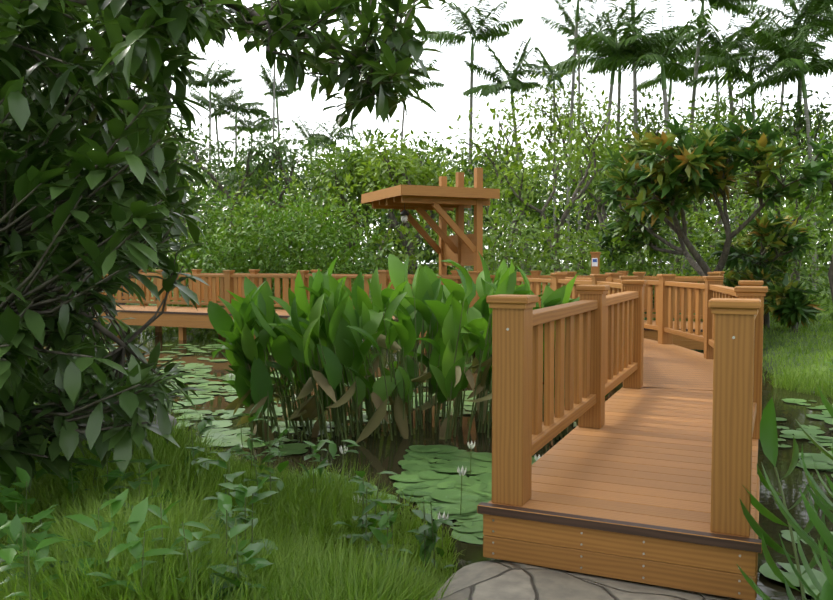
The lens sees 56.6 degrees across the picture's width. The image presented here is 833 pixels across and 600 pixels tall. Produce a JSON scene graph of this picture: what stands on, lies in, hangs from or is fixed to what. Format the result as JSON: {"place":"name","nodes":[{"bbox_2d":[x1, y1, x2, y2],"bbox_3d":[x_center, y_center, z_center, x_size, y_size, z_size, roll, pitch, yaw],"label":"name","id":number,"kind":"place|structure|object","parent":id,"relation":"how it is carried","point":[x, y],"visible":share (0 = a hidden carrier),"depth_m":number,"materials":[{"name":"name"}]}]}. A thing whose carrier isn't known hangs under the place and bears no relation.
{"place":"outdoors","nodes":[
{"label":"outdoors","id":0,"kind":"place"},
{"bbox_2d":[9,264,832,548],"bbox_3d":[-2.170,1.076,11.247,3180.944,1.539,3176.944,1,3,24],"label":"ground","id":1,"kind":"structure","parent":0,"point":[780,342],"depth_m":15.06,"materials":[{"name":"green plant"}]},
{"bbox_2d":[39,414,176,446],"bbox_3d":[-2.614,1.188,6.511,1.196,0.472,0.646,1,3,24],"label":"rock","id":2,"kind":"object","parent":1,"relation":"on","point":[171,418],"depth_m":6.37,"materials":[{"name":"grey stone"}]},
{"bbox_2d":[90,120,192,304],"bbox_3d":[-9.467,-2.799,23.890,5.882,6.324,5.301,1,3,24],"label":"tree","id":3,"kind":"object","parent":1,"relation":"on","point":[180,148],"depth_m":23.69,"materials":[{"name":"green plant"}]},
{"bbox_2d":[162,111,222,286],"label":"tree","id":4,"kind":"object","parent":1,"relation":"on","point":[190,147],"depth_m":33.55,"materials":[{"name":"green plant"}]},
{"bbox_2d":[0,0,447,491],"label":"tree","id":5,"kind":"object","parent":1,"relation":"on","point":[74,379],"depth_m":3.98,"materials":[{"name":"green plant"}]},
{"bbox_2d":[15,402,435,599],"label":"weed stems","id":6,"kind":"object","parent":1,"relation":"on","point":[27,568],"visible":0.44,"depth_m":3.85,"materials":[{"name":"green plant"}]},
{"bbox_2d":[188,144,281,269],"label":"tree","id":7,"kind":"object","parent":1,"relation":"on","point":[230,161],"depth_m":41.38,"materials":[{"name":"green plant"}]},
{"bbox_2d":[163,117,352,269],"bbox_3d":[-5.564,-3.134,27.823,5.599,6.705,6.535,1,3,24],"label":"tree","id":8,"kind":"object","parent":1,"relation":"on","point":[261,146],"depth_m":26.95,"materials":[{"name":"green plant"}]},
{"bbox_2d":[152,182,393,330],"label":"lime shrubs","id":9,"kind":"object","parent":1,"relation":"on","point":[243,264],"visible":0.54,"depth_m":21.16,"materials":[{"name":"green plant"}]},
{"bbox_2d":[270,138,359,291],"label":"tree","id":10,"kind":"object","parent":1,"relation":"on","point":[311,165],"depth_m":34.57,"materials":[{"name":"green plant"}]},
{"bbox_2d":[296,129,407,266],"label":"tree","id":11,"kind":"object","parent":1,"relation":"on","point":[339,170],"depth_m":26.62,"materials":[{"name":"green plant"}]},
{"bbox_2d":[376,149,427,273],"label":"tree","id":12,"kind":"object","parent":1,"relation":"on","point":[391,226],"depth_m":41.28,"materials":[{"name":"green plant"}]},
{"bbox_2d":[342,120,472,273],"bbox_3d":[-0.152,-2.762,26.097,3.641,6.115,5.324,3,4,45],"label":"tree","id":13,"kind":"object","parent":1,"relation":"on","point":[412,170],"depth_m":25.48,"materials":[{"name":"green plant"}]},
{"bbox_2d":[245,298,573,441],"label":"plant stems","id":14,"kind":"object","parent":1,"relation":"on","point":[339,414],"visible":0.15,"depth_m":7.85,"materials":[{"name":"green plant"}]},
{"bbox_2d":[207,251,610,416],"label":"aquatic plants","id":15,"kind":"object","parent":14,"relation":"attached to","point":[254,309],"visible":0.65,"depth_m":7.70,"materials":[{"name":"green plant"}]},
{"bbox_2d":[94,269,724,352],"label":"wooden boardwalk","id":16,"kind":"structure","parent":1,"relation":"on","point":[182,318],"depth_m":17.05,"materials":[{"name":"brown wood"}]},
{"bbox_2d":[361,168,499,284],"bbox_3d":[0.238,-0.906,16.415,2.165,3.650,2.331,-1,3,-23],"label":"pergola","id":17,"kind":"object","parent":16,"relation":"on","point":[461,248],"visible":0.79,"depth_m":15.89,"materials":[{"name":"brown wood"}]},
{"bbox_2d":[400,203,408,224],"bbox_3d":[-0.237,-1.747,15.351,0.190,0.530,0.200,1,3,24],"label":"lamp","id":18,"kind":"object","parent":17,"relation":"hanging from","point":[404,213],"visible":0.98,"depth_m":15.31,"materials":[{"name":"grey"}]},
{"bbox_2d":[590,252,600,273],"bbox_3d":[3.494,-0.279,15.103,0.185,1.320,0.185,1,3,24],"label":"sign post","id":19,"kind":"object","parent":16,"relation":"on","point":[595,262],"visible":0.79,"depth_m":15.02,"materials":[{"name":"brown wood"}]},
{"bbox_2d":[0,355,832,599],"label":"grass","id":20,"kind":"structure","parent":1,"relation":"on","point":[323,569],"depth_m":3.58,"materials":[{"name":"green plant"}]},
{"bbox_2d":[0,361,832,599],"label":"weeds","id":21,"kind":"object","parent":1,"relation":"on","point":[14,527],"visible":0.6,"depth_m":3.32,"materials":[{"name":"green plant"}]},
{"bbox_2d":[9,0,832,289],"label":"palm","id":22,"kind":"object","parent":1,"relation":"on","point":[672,66],"depth_m":39.13,"materials":[{"name":"green plant"}]},
{"bbox_2d":[224,332,622,442],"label":"withered leaves","id":23,"kind":"object","parent":1,"relation":"on","point":[308,408],"visible":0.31,"depth_m":7.69,"materials":[{"name":"plant"}]},
{"bbox_2d":[17,127,832,275],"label":"hedge","id":24,"kind":"object","parent":1,"relation":"on","point":[572,210],"visible":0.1,"depth_m":61.62,"materials":[{"name":"green plant"}]},
{"bbox_2d":[392,128,495,267],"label":"tree","id":25,"kind":"object","parent":1,"relation":"on","point":[422,148],"depth_m":37.61,"materials":[{"name":"green plant"}]},
{"bbox_2d":[86,151,832,308],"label":"shrubs","id":26,"kind":"object","parent":1,"relation":"on","point":[433,233],"visible":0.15,"depth_m":23.76,"materials":[{"name":"green plant"}]},
{"bbox_2d":[450,142,512,280],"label":"tree","id":27,"kind":"object","parent":1,"relation":"on","point":[479,163],"depth_m":47.66,"materials":[{"name":"green plant"}]},
{"bbox_2d":[436,90,548,273],"bbox_3d":[3.977,-5.263,37.884,5.601,9.510,7.095,1,3,24],"label":"tree","id":28,"kind":"object","parent":1,"relation":"on","point":[492,142],"depth_m":37.68,"materials":[{"name":"green plant"}]},
{"bbox_2d":[483,152,562,267],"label":"tree","id":29,"kind":"object","parent":1,"relation":"on","point":[533,214],"depth_m":30.56,"materials":[{"name":"green plant"}]},
{"bbox_2d":[481,96,647,272],"bbox_3d":[4.567,-2.838,24.033,5.098,6.475,4.301,1,3,24],"label":"tree","id":30,"kind":"object","parent":1,"relation":"on","point":[579,151],"depth_m":23.60,"materials":[{"name":"green plant"}]},
{"bbox_2d":[430,559,741,599],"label":"stone landing","id":31,"kind":"object","parent":1,"relation":"on","point":[498,579],"visible":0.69,"depth_m":3.21,"materials":[{"name":"grey stone"}]},
{"bbox_2d":[506,65,696,274],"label":"tree","id":32,"kind":"object","parent":1,"relation":"on","point":[550,128],"depth_m":42.33,"materials":[{"name":"green plant"}]},
{"bbox_2d":[551,122,675,272],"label":"tree","id":33,"kind":"object","parent":1,"relation":"on","point":[592,181],"depth_m":30.92,"materials":[{"name":"green plant"}]},
{"bbox_2d":[477,272,767,599],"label":"boardwalk","id":34,"kind":"structure","parent":1,"relation":"on","point":[646,473],"depth_m":3.67,"materials":[{"name":"brown wood"}]},
{"bbox_2d":[566,83,694,275],"bbox_3d":[10.834,-5.747,39.782,6.702,10.134,5.532,1,3,24],"label":"tree","id":35,"kind":"object","parent":1,"relation":"on","point":[653,119],"depth_m":38.83,"materials":[{"name":"green plant"}]},
{"bbox_2d":[449,196,832,320],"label":"shrubs","id":36,"kind":"object","parent":1,"relation":"on","point":[633,261],"visible":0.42,"depth_m":18.82,"materials":[{"name":"green plant"}]},
{"bbox_2d":[644,269,685,319],"bbox_3d":[5.372,0.093,17.108,1.597,1.583,2.069,1,3,24],"label":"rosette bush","id":37,"kind":"object","parent":1,"relation":"on","point":[654,273],"depth_m":16.76,"materials":[{"name":"green plant"}]},
{"bbox_2d":[655,313,702,350],"bbox_3d":[5.438,0.627,15.269,1.819,1.358,1.675,1,3,24],"label":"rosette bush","id":38,"kind":"object","parent":1,"relation":"on","point":[687,320],"depth_m":15.00,"materials":[{"name":"green plant"}]},
{"bbox_2d":[592,107,832,275],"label":"rosette tree","id":39,"kind":"object","parent":1,"relation":"on","point":[710,146],"depth_m":15.36,"materials":[{"name":"green plant"}]},
{"bbox_2d":[655,107,795,273],"bbox_3d":[10.465,-3.194,26.439,4.714,6.784,3.666,1,3,24],"label":"tree","id":40,"kind":"object","parent":1,"relation":"on","point":[695,126],"depth_m":26.23,"materials":[{"name":"green plant"}]},
{"bbox_2d":[674,90,795,270],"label":"tree","id":41,"kind":"object","parent":1,"relation":"on","point":[713,113],"depth_m":46.21,"materials":[{"name":"green plant"}]},
{"bbox_2d":[674,71,807,267],"bbox_3d":[14.080,-5.264,34.134,5.643,9.828,8.760,1,3,24],"label":"tree","id":42,"kind":"object","parent":1,"relation":"on","point":[730,118],"depth_m":33.01,"materials":[{"name":"green plant"}]},
{"bbox_2d":[708,210,820,280],"bbox_3d":[8.186,-0.738,18.246,2.410,2.693,3.582,1,3,24],"label":"shrub","id":43,"kind":"object","parent":1,"relation":"on","point":[765,228],"depth_m":17.23,"materials":[{"name":"green plant"}]},
{"bbox_2d":[723,261,806,326],"bbox_3d":[7.558,-0.124,17.099,1.960,1.541,1.602,1,3,24],"label":"rosette bush","id":44,"kind":"object","parent":1,"relation":"on","point":[765,273],"depth_m":16.97,"materials":[{"name":"green plant"}]},
{"bbox_2d":[719,96,832,216],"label":"tree","id":45,"kind":"object","parent":1,"relation":"on","point":[812,125],"depth_m":43.75,"materials":[{"name":"green plant"}]},
{"bbox_2d":[730,133,832,282],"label":"tree","id":46,"kind":"object","parent":1,"relation":"on","point":[795,161],"depth_m":21.31,"materials":[{"name":"green plant"}]},
{"bbox_2d":[736,358,832,599],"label":"plant","id":47,"kind":"object","parent":1,"relation":"on","point":[768,435],"depth_m":2.95,"materials":[{"name":"green plant"}]},
{"bbox_2d":[764,272,825,331],"bbox_3d":[7.840,0.075,16.131,1.299,1.321,1.596,1,3,24],"label":"rosette bush","id":48,"kind":"object","parent":1,"relation":"on","point":[784,311],"depth_m":15.86,"materials":[{"name":"green plant"}]},
{"bbox_2d":[760,80,832,285],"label":"tree","id":49,"kind":"object","parent":1,"relation":"on","point":[797,115],"depth_m":34.86,"materials":[{"name":"green plant"}]},
{"bbox_2d":[762,294,832,397],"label":"grass","id":50,"kind":"structure","parent":1,"relation":"on","point":[821,334],"depth_m":14.43,"materials":[{"name":"green plant"}]},
{"bbox_2d":[782,130,832,301],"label":"tree","id":51,"kind":"object","parent":1,"relation":"on","point":[826,188],"depth_m":14.81,"materials":[{"name":"green plant"}]},
{"bbox_2d":[30,325,832,599],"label":"water","id":52,"kind":"structure","parent":0,"point":[382,453],"depth_m":7.50,"materials":[{"name":"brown liquid"}]},
{"bbox_2d":[229,374,542,548],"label":"water lily flowers","id":53,"kind":"object","parent":52,"relation":"in","point":[463,472],"visible":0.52,"depth_m":5.31,"materials":[{"name":"white plant"}]},
{"bbox_2d":[34,337,832,599],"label":"lily pads","id":54,"kind":"object","parent":52,"relation":"on","point":[438,483],"visible":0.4,"depth_m":6.81,"materials":[{"name":"green plant"}]},
{"bbox_2d":[50,0,832,263],"label":"sky","id":55,"kind":"structure","parent":0,"point":[448,101],"materials":[{"name":"white"}]},
{"bbox_2d":[465,174,831,299],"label":"cables","id":56,"kind":"object","parent":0,"point":[646,244],"visible":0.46,"depth_m":15.63,"materials":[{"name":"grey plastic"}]}
]}

